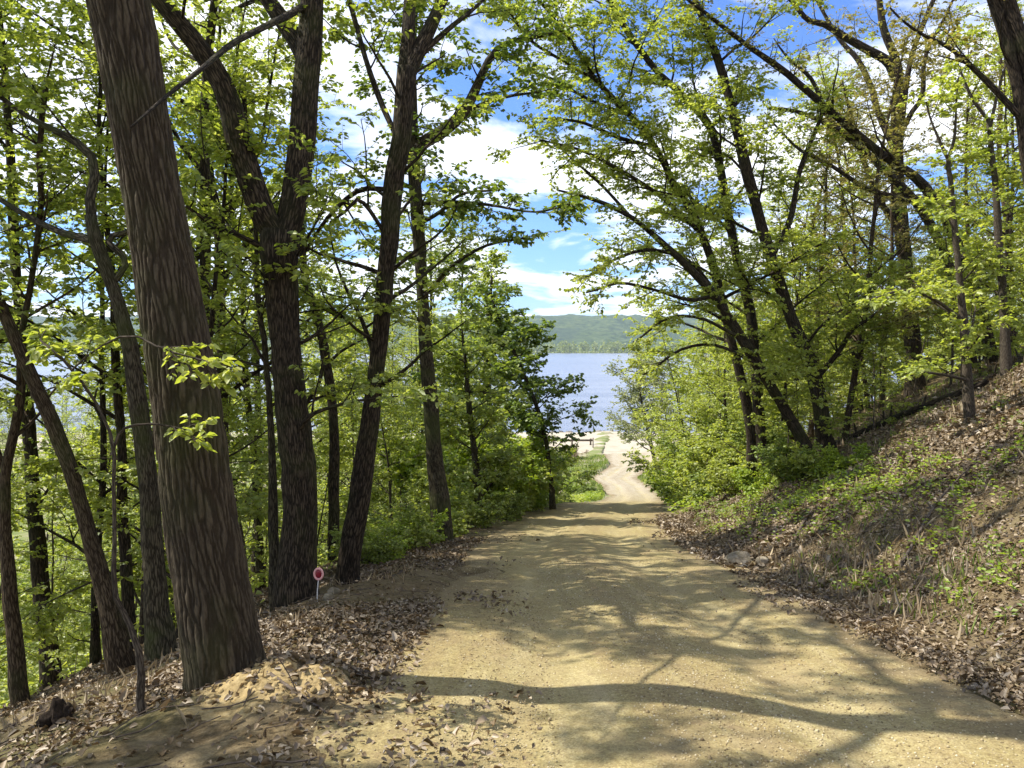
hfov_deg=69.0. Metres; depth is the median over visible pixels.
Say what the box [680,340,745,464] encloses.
sapling tree
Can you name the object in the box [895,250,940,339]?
woodland tree
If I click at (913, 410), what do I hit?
fallen log
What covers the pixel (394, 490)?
sapling tree
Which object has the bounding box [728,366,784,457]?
sapling tree
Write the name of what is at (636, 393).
willow tree
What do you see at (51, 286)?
sapling tree
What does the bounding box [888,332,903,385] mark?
sapling tree
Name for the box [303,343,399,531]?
sapling tree
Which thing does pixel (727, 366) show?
sapling tree
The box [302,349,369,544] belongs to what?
woodland tree
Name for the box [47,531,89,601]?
sapling tree
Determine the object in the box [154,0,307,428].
slender tree
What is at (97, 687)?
verge dry grass
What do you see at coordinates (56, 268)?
woodland tree
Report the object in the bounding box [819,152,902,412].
woodland tree
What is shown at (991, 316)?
sapling tree
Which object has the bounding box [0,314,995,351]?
hills
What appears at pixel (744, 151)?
slim tree
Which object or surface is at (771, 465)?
shrub
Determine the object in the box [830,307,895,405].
sapling tree
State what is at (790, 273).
woodland tree
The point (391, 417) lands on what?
woodland tree
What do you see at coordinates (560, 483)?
shrub
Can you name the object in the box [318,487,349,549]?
sapling tree
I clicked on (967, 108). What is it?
woodland tree
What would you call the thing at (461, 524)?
shrub
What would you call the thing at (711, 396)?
sapling tree
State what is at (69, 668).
fallen branch
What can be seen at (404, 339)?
woodland tree
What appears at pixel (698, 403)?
sapling tree
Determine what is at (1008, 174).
sapling tree
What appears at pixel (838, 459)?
shrub
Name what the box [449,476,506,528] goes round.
shrub
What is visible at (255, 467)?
sapling tree
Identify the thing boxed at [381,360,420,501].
woodland tree
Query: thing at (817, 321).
sapling tree
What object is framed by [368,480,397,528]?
sapling tree
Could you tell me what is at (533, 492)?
shrub
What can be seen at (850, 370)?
sapling tree
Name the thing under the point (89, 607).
sapling tree
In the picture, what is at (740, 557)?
rock
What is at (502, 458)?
maple tree
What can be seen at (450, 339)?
woodland tree
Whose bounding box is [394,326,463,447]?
woodland tree
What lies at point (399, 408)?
woodland tree
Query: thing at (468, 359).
woodland tree
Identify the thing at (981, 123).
woodland tree
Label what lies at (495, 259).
maple tree
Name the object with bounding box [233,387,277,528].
woodland tree
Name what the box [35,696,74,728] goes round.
rotten stump
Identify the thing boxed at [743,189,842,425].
woodland tree
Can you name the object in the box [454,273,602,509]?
maple tree
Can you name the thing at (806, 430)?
sapling tree
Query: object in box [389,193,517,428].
woodland tree
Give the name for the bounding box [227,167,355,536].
woodland tree
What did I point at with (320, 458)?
sapling tree
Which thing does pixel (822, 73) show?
woodland tree
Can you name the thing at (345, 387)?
woodland tree
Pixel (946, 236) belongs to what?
sapling tree
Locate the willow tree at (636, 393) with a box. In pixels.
[601,348,683,460]
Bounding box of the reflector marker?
[313,567,323,601]
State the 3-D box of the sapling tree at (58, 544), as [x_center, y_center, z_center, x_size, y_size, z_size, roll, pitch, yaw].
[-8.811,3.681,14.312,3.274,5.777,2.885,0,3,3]
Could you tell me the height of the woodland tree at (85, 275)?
11.043 m
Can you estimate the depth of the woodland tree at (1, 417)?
79.97 m
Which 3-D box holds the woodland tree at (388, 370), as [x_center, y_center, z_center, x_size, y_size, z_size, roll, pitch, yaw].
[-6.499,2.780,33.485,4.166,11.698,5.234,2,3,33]
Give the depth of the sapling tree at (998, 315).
32.06 m
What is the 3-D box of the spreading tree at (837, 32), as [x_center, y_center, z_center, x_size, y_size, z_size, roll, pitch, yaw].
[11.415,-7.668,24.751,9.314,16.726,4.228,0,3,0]
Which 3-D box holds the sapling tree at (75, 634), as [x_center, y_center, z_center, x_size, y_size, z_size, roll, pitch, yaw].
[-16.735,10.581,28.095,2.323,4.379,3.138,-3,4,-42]
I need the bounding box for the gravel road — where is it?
[154,453,1023,767]
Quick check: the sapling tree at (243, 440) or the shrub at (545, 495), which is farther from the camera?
the shrub at (545, 495)
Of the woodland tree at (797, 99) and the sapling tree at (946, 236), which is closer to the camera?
the sapling tree at (946, 236)
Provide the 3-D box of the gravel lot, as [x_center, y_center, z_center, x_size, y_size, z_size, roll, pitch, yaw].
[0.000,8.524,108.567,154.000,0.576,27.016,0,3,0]
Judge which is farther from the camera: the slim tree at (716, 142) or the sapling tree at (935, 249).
the sapling tree at (935, 249)
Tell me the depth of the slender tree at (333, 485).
14.98 m
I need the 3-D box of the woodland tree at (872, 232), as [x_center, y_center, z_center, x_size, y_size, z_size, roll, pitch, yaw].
[9.163,-4.009,19.127,4.218,11.772,4.629,2,3,29]
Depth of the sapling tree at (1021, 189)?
28.65 m
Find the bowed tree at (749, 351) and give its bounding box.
[545,141,816,459]
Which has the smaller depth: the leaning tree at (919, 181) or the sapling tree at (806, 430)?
the leaning tree at (919, 181)
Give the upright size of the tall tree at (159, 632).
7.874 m
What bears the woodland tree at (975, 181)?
on the ground at (168, 724)
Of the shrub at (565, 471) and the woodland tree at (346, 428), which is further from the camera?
the shrub at (565, 471)
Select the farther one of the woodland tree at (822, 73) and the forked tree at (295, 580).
the woodland tree at (822, 73)
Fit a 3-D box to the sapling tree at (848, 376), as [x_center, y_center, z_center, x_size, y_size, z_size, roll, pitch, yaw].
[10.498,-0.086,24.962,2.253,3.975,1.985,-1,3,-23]
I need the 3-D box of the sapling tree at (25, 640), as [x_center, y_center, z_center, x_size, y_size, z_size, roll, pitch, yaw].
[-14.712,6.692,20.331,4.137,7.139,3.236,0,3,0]
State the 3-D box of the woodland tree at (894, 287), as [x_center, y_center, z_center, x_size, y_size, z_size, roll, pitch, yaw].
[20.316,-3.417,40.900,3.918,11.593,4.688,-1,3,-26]
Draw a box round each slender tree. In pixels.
[0,0,196,647]
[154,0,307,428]
[233,0,425,563]
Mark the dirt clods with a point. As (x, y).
(275, 685)
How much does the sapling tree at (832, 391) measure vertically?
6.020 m
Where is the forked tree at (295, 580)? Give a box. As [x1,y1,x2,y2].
[130,0,474,611]
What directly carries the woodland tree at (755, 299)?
on the ground at (168, 724)
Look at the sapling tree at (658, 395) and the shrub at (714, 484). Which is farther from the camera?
the sapling tree at (658, 395)
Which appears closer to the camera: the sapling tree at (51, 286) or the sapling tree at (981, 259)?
the sapling tree at (51, 286)
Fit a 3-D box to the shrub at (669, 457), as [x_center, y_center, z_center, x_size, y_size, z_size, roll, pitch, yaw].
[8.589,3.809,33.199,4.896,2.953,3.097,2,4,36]
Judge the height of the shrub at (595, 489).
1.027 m
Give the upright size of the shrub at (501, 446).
3.741 m
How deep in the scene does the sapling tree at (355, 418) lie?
16.59 m
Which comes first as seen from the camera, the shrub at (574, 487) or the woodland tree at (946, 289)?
the woodland tree at (946, 289)
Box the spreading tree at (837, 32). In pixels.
[782,0,972,398]
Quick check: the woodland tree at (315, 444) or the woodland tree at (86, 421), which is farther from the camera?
the woodland tree at (86, 421)
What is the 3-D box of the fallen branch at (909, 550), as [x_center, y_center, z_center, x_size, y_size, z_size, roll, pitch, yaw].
[5.793,1.733,10.258,0.203,0.943,3.130,3,4,45]
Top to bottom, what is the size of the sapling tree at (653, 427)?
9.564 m
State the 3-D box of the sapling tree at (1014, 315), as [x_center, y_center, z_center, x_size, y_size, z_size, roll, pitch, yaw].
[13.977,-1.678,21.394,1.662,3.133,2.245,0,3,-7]
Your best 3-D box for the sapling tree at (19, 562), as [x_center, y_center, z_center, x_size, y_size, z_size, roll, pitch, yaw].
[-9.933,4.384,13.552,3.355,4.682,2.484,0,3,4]
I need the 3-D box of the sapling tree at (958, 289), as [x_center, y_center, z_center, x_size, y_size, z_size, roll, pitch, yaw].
[7.748,-2.668,13.643,2.650,7.092,3.743,2,3,31]
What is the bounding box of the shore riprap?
[66,430,664,432]
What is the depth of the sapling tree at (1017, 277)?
16.76 m
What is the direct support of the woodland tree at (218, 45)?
on the ground at (168, 724)
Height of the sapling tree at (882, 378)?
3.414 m
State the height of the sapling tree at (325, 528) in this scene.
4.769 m
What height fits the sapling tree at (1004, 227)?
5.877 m
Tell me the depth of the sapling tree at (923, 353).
36.83 m
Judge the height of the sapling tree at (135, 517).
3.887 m
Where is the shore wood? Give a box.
[1,340,1020,352]
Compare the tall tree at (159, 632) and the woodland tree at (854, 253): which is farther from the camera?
the woodland tree at (854, 253)
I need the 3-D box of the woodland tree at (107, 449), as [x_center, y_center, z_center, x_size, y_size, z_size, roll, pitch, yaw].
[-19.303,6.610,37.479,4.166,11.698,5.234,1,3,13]
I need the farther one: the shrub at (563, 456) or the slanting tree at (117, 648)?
the shrub at (563, 456)
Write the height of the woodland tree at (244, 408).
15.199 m
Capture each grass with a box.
[0,560,414,767]
[560,454,676,501]
[677,353,1023,648]
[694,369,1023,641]
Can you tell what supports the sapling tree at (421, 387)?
on the ground at (168, 724)
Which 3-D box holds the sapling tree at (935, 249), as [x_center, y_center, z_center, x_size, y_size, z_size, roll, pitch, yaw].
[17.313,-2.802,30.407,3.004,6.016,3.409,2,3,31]
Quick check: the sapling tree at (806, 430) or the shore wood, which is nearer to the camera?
the sapling tree at (806, 430)
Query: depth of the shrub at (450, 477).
21.84 m
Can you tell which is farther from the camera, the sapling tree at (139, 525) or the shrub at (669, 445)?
the shrub at (669, 445)
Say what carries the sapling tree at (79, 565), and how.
on the ground at (168, 724)
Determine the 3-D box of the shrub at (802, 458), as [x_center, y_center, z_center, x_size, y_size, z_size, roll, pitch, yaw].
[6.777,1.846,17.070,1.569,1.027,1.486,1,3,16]
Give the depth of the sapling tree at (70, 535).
39.50 m
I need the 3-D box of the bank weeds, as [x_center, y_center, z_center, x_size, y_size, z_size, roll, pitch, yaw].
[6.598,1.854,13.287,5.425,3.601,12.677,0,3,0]
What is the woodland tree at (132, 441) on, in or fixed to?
on the ground at (168, 724)
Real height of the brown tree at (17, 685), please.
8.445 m
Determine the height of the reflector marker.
0.495 m
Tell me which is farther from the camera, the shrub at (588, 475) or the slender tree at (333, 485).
the shrub at (588, 475)
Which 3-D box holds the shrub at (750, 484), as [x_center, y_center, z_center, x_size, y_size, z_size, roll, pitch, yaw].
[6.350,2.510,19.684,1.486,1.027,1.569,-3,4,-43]
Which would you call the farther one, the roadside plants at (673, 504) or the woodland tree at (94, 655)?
the roadside plants at (673, 504)
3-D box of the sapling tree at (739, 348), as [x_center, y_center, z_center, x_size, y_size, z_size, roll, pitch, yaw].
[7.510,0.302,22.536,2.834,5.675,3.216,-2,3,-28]
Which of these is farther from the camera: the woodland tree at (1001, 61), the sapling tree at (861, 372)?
the sapling tree at (861, 372)
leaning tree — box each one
[248,0,524,584]
[680,0,999,366]
[753,20,977,368]
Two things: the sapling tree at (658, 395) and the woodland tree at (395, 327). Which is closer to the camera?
the sapling tree at (658, 395)
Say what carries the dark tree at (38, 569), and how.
on the ground at (168, 724)
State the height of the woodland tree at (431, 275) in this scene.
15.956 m
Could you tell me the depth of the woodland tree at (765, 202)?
26.48 m
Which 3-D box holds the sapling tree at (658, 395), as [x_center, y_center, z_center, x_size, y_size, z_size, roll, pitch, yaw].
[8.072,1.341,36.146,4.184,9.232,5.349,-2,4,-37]
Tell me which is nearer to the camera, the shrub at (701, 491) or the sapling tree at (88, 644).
the sapling tree at (88, 644)
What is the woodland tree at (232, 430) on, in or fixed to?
on the ground at (168, 724)
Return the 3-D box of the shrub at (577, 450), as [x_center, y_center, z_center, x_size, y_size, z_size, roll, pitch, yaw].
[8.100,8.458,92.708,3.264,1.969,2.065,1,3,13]
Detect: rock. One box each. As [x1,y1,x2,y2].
[725,551,753,563]
[756,556,768,563]
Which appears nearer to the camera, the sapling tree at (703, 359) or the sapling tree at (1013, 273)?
the sapling tree at (1013, 273)
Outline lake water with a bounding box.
[0,353,955,432]
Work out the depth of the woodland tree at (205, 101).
11.13 m
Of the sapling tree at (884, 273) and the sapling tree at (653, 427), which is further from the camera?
the sapling tree at (653, 427)
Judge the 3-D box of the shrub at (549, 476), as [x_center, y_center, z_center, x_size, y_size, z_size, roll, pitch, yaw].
[-1.082,3.369,26.719,6.202,3.741,3.923,0,3,-2]
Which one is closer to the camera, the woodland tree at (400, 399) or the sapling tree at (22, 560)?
the sapling tree at (22, 560)
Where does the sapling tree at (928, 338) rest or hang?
on the ground at (168, 724)
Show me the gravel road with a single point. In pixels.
(590, 731)
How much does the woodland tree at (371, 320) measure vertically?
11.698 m
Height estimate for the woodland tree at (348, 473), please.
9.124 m
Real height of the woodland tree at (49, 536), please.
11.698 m
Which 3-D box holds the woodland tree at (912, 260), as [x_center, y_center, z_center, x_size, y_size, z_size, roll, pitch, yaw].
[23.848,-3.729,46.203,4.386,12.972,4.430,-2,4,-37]
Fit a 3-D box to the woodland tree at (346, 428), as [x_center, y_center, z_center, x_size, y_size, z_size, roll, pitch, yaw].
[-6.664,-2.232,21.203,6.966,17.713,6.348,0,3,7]
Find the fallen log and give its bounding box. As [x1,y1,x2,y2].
[835,348,1023,443]
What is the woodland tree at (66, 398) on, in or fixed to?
on the ground at (168, 724)
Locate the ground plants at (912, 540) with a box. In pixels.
[685,351,1023,616]
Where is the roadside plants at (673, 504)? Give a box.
[579,467,743,515]
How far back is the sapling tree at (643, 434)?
50.55 m
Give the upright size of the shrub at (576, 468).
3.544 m
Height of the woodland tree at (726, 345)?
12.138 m
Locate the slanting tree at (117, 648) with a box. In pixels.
[0,16,135,674]
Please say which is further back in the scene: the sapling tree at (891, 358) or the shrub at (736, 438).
the sapling tree at (891, 358)
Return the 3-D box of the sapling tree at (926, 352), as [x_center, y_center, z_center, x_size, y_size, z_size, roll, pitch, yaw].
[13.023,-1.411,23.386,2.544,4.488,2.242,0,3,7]
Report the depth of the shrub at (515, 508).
21.92 m
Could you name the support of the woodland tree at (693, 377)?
on the ground at (168, 724)
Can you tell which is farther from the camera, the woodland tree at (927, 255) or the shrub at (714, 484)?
the woodland tree at (927, 255)
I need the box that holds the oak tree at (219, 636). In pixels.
[85,0,266,692]
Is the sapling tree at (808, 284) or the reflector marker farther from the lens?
the sapling tree at (808, 284)
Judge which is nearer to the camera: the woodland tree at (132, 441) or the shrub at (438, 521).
the shrub at (438, 521)
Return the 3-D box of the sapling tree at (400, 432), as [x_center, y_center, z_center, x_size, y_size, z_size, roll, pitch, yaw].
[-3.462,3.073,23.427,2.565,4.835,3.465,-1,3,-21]
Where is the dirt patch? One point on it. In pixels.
(224, 713)
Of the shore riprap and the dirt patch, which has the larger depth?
the shore riprap
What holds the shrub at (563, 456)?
on the ground at (168, 724)
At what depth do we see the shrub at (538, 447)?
27.89 m
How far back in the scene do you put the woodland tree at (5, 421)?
49.48 m
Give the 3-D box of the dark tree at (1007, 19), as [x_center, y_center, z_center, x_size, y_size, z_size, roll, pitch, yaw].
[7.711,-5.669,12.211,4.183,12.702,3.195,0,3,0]
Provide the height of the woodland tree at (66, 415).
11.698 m
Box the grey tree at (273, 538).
[117,49,352,611]
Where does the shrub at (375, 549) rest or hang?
on the ground at (168, 724)
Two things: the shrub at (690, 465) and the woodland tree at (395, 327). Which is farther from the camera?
the woodland tree at (395, 327)
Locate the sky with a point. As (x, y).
(539, 268)
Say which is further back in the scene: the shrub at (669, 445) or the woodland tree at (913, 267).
the woodland tree at (913, 267)
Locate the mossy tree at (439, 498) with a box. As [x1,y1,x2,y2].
[347,0,595,541]
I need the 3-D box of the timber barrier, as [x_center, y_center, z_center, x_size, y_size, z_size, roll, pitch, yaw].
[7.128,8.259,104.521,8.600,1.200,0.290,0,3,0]
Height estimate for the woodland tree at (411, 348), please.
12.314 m
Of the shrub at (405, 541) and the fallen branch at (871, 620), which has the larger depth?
the shrub at (405, 541)
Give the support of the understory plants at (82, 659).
on the ground at (168, 724)
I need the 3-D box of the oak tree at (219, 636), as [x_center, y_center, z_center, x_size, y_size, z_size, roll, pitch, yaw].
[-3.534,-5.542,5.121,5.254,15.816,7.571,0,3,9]
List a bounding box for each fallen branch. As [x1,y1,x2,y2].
[42,652,91,676]
[259,633,326,712]
[852,569,923,624]
[898,464,971,566]
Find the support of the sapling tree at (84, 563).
on the ground at (168, 724)
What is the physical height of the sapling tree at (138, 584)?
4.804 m
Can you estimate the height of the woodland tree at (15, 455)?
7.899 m
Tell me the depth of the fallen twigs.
7.48 m
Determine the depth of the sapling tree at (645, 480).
57.78 m
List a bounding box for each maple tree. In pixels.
[410,313,529,514]
[430,243,564,466]
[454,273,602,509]
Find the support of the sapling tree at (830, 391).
on the ground at (168, 724)
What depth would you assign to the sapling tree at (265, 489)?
16.11 m
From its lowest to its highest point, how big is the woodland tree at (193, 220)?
11.537 m
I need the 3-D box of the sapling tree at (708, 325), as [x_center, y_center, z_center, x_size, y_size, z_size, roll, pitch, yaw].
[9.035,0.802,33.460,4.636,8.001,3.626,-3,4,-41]
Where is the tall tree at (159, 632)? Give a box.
[0,47,176,663]
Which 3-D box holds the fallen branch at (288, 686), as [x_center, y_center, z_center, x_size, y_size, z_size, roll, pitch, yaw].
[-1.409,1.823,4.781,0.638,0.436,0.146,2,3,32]
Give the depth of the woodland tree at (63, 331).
9.26 m
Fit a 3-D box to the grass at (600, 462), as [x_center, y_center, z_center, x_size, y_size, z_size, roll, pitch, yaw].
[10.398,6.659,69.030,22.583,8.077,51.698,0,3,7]
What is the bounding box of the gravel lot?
[1,431,702,453]
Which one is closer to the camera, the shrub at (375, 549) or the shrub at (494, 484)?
the shrub at (375, 549)
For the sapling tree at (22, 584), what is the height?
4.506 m
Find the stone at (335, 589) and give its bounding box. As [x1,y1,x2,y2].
[327,587,339,593]
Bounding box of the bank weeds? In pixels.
[705,393,1023,602]
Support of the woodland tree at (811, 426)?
on the ground at (168, 724)
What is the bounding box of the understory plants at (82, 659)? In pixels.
[0,492,587,707]
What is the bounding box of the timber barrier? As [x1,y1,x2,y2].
[548,438,592,445]
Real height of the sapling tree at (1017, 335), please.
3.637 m
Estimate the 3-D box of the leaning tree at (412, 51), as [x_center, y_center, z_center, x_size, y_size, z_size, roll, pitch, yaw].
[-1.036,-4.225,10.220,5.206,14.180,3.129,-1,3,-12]
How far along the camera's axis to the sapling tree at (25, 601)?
12.16 m
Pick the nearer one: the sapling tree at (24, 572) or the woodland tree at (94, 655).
the woodland tree at (94, 655)
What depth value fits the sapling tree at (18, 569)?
14.48 m
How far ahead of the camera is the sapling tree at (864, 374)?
26.66 m
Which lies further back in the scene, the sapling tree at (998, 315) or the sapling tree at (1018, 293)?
the sapling tree at (998, 315)
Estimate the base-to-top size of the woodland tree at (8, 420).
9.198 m
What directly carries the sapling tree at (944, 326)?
on the ground at (168, 724)
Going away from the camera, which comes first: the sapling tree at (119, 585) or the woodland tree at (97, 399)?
the sapling tree at (119, 585)
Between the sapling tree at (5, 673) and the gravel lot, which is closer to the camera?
the sapling tree at (5, 673)
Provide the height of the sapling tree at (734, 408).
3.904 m
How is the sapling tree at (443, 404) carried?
on the ground at (168, 724)
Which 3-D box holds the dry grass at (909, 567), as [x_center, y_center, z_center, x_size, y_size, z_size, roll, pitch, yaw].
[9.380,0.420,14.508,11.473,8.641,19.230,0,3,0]
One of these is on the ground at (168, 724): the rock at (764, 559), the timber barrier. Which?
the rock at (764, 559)
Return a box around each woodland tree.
[0,0,118,528]
[0,0,367,399]
[0,16,99,413]
[0,60,241,664]
[0,364,25,522]
[0,388,21,447]
[0,408,13,464]
[0,423,24,507]
[2,0,281,521]
[13,393,85,561]
[16,394,79,537]
[36,391,85,522]
[44,394,112,570]
[46,115,281,546]
[51,390,84,454]
[63,367,114,509]
[67,397,132,520]
[75,0,340,638]
[77,350,133,486]
[82,67,288,503]
[83,411,135,546]
[105,394,151,548]
[159,0,398,590]
[161,385,264,512]
[168,0,381,583]
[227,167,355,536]
[229,361,262,477]
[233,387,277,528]
[247,308,372,554]
[252,262,372,549]
[302,281,411,524]
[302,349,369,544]
[312,296,395,512]
[313,414,348,557]
[319,398,386,526]
[321,316,411,529]
[363,302,417,444]
[371,347,422,519]
[374,188,486,434]
[377,384,410,506]
[378,307,469,524]
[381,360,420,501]
[382,313,448,502]
[382,321,440,495]
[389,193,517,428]
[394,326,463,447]
[444,329,494,427]
[671,222,767,436]
[681,299,739,432]
[698,251,768,424]
[704,288,770,418]
[715,66,887,439]
[722,182,869,427]
[735,147,866,387]
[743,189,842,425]
[757,80,886,441]
[765,24,927,410]
[766,231,833,420]
[785,6,963,440]
[792,258,857,404]
[799,103,897,411]
[811,40,969,410]
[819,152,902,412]
[864,217,919,400]
[880,217,934,379]
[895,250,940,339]
[909,0,1023,333]
[910,180,960,365]
[911,221,972,372]
[913,27,1023,298]
[921,190,992,365]
[923,0,1023,346]
[928,116,1023,315]
[935,31,1023,350]
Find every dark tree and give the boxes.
[0,0,117,689]
[869,0,1023,186]
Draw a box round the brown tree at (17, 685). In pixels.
[0,0,132,704]
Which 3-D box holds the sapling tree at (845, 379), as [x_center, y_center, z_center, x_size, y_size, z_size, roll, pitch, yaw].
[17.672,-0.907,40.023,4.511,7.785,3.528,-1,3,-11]
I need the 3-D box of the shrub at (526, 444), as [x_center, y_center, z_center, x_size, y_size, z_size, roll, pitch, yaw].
[-1.984,3.132,25.110,5.876,3.544,3.716,2,3,27]
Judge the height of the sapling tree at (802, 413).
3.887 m
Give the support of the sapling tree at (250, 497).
on the ground at (168, 724)
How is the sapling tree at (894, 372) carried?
on the ground at (168, 724)
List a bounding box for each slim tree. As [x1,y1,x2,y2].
[558,0,866,475]
[649,0,914,460]
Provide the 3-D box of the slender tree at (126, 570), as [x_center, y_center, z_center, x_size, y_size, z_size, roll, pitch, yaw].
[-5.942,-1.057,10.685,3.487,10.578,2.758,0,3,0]
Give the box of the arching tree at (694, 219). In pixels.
[476,0,860,480]
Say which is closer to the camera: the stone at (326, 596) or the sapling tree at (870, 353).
the stone at (326, 596)
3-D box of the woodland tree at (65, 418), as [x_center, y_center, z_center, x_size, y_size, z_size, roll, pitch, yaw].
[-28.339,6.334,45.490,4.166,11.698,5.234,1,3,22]
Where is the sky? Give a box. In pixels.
[0,0,1023,320]
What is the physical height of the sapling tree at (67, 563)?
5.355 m
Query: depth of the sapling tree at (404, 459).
19.11 m
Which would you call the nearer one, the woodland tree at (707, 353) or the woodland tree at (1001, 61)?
the woodland tree at (1001, 61)
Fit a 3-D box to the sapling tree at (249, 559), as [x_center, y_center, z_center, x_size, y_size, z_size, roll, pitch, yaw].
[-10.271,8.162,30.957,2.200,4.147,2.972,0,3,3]
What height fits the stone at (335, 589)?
0.112 m
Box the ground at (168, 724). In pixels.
[0,344,1023,767]
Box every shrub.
[327,522,403,563]
[363,519,413,563]
[366,493,444,551]
[376,430,550,514]
[398,508,448,543]
[401,425,569,495]
[403,456,482,516]
[407,423,534,511]
[421,504,471,536]
[449,426,535,495]
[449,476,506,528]
[459,456,517,505]
[483,487,532,521]
[487,428,571,516]
[506,474,545,510]
[509,431,580,502]
[521,436,576,501]
[535,490,556,507]
[546,479,562,502]
[551,448,602,502]
[557,466,581,478]
[559,476,583,492]
[570,444,589,458]
[576,480,595,492]
[590,484,605,493]
[621,428,743,504]
[642,453,691,504]
[652,415,745,475]
[652,435,705,491]
[686,467,732,504]
[689,447,759,496]
[729,412,796,463]
[729,459,777,496]
[748,431,813,482]
[775,440,840,481]
[808,442,871,477]
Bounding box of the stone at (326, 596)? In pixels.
[322,593,333,600]
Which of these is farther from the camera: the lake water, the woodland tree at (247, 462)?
the lake water
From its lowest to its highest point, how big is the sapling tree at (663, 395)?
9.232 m
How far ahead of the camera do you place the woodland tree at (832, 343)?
47.49 m
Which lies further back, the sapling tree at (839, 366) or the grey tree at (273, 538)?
the sapling tree at (839, 366)
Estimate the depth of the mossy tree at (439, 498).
14.92 m
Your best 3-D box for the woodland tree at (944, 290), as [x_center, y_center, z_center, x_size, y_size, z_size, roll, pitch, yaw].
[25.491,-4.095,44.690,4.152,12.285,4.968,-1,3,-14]
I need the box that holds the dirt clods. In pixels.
[185,656,370,718]
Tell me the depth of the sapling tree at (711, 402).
43.98 m
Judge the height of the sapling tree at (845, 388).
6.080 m
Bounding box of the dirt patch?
[173,658,350,720]
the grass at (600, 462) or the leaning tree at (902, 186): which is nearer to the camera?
the leaning tree at (902, 186)
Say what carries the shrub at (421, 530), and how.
on the ground at (168, 724)
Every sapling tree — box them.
[0,157,282,644]
[0,423,139,667]
[0,443,97,662]
[0,489,107,687]
[0,516,72,704]
[0,535,30,645]
[0,544,38,696]
[0,560,101,677]
[0,572,61,695]
[0,586,38,704]
[0,646,35,695]
[13,400,176,665]
[22,324,244,715]
[24,549,88,631]
[26,536,118,675]
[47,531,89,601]
[48,486,98,593]
[56,571,136,655]
[59,617,89,668]
[63,543,110,677]
[69,549,120,666]
[75,381,174,626]
[84,453,170,655]
[108,492,139,614]
[128,464,235,627]
[147,330,281,612]
[228,373,281,580]
[230,427,282,586]
[236,479,277,580]
[247,539,268,568]
[278,401,386,548]
[302,316,452,521]
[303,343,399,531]
[314,440,348,558]
[317,423,389,542]
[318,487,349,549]
[351,381,423,522]
[359,408,428,528]
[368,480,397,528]
[374,389,451,527]
[402,376,460,433]
[413,397,468,448]
[448,405,508,447]
[623,317,724,472]
[628,351,691,477]
[630,335,716,460]
[637,370,699,484]
[645,322,740,479]
[651,388,698,445]
[655,384,722,488]
[656,316,742,447]
[675,360,747,450]
[675,361,729,439]
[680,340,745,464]
[689,368,736,433]
[691,328,746,446]
[700,267,834,458]
[708,341,749,424]
[709,302,796,455]
[714,299,804,442]
[717,398,743,443]
[719,318,852,482]
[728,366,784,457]
[733,306,856,460]
[761,250,872,419]
[764,367,806,424]
[788,333,846,418]
[790,321,863,428]
[801,398,810,432]
[803,302,889,413]
[808,267,896,413]
[819,303,911,436]
[821,291,878,410]
[822,240,903,413]
[825,248,929,418]
[826,338,867,412]
[830,284,878,399]
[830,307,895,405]
[834,259,928,406]
[851,39,1021,420]
[860,303,903,393]
[869,335,903,395]
[876,186,1023,385]
[881,269,976,394]
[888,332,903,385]
[891,188,992,373]
[893,320,935,386]
[895,269,959,381]
[914,202,1023,376]
[914,247,967,360]
[930,295,980,372]
[935,23,1023,376]
[938,219,1016,358]
[964,153,1023,337]
[967,199,1023,328]
[967,279,1023,363]
[976,280,1021,346]
[988,208,1023,352]
[995,268,1023,342]
[996,237,1023,346]
[1004,179,1023,305]
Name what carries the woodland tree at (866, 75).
on the ground at (168, 724)
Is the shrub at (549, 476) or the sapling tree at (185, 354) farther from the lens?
the shrub at (549, 476)
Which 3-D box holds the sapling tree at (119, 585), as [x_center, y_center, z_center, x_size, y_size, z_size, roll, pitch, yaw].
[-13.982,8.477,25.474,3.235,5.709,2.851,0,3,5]
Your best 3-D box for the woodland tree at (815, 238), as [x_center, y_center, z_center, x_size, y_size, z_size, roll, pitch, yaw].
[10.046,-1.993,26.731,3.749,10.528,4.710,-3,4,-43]
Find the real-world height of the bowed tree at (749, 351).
8.076 m
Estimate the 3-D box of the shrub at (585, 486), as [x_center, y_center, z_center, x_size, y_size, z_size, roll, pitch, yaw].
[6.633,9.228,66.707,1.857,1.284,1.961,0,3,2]
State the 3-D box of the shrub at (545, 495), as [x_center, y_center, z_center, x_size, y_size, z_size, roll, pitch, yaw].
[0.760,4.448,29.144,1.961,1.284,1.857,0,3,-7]
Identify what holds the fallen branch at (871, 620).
on the ground at (168, 724)
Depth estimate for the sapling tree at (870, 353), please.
30.00 m
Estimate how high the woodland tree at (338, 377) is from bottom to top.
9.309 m
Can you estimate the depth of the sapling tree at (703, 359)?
40.84 m
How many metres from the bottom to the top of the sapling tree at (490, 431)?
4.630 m
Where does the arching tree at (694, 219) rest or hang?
on the ground at (168, 724)
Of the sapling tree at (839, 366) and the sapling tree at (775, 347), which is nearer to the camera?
the sapling tree at (775, 347)
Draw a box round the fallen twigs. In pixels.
[0,365,1023,767]
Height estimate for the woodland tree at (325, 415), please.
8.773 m

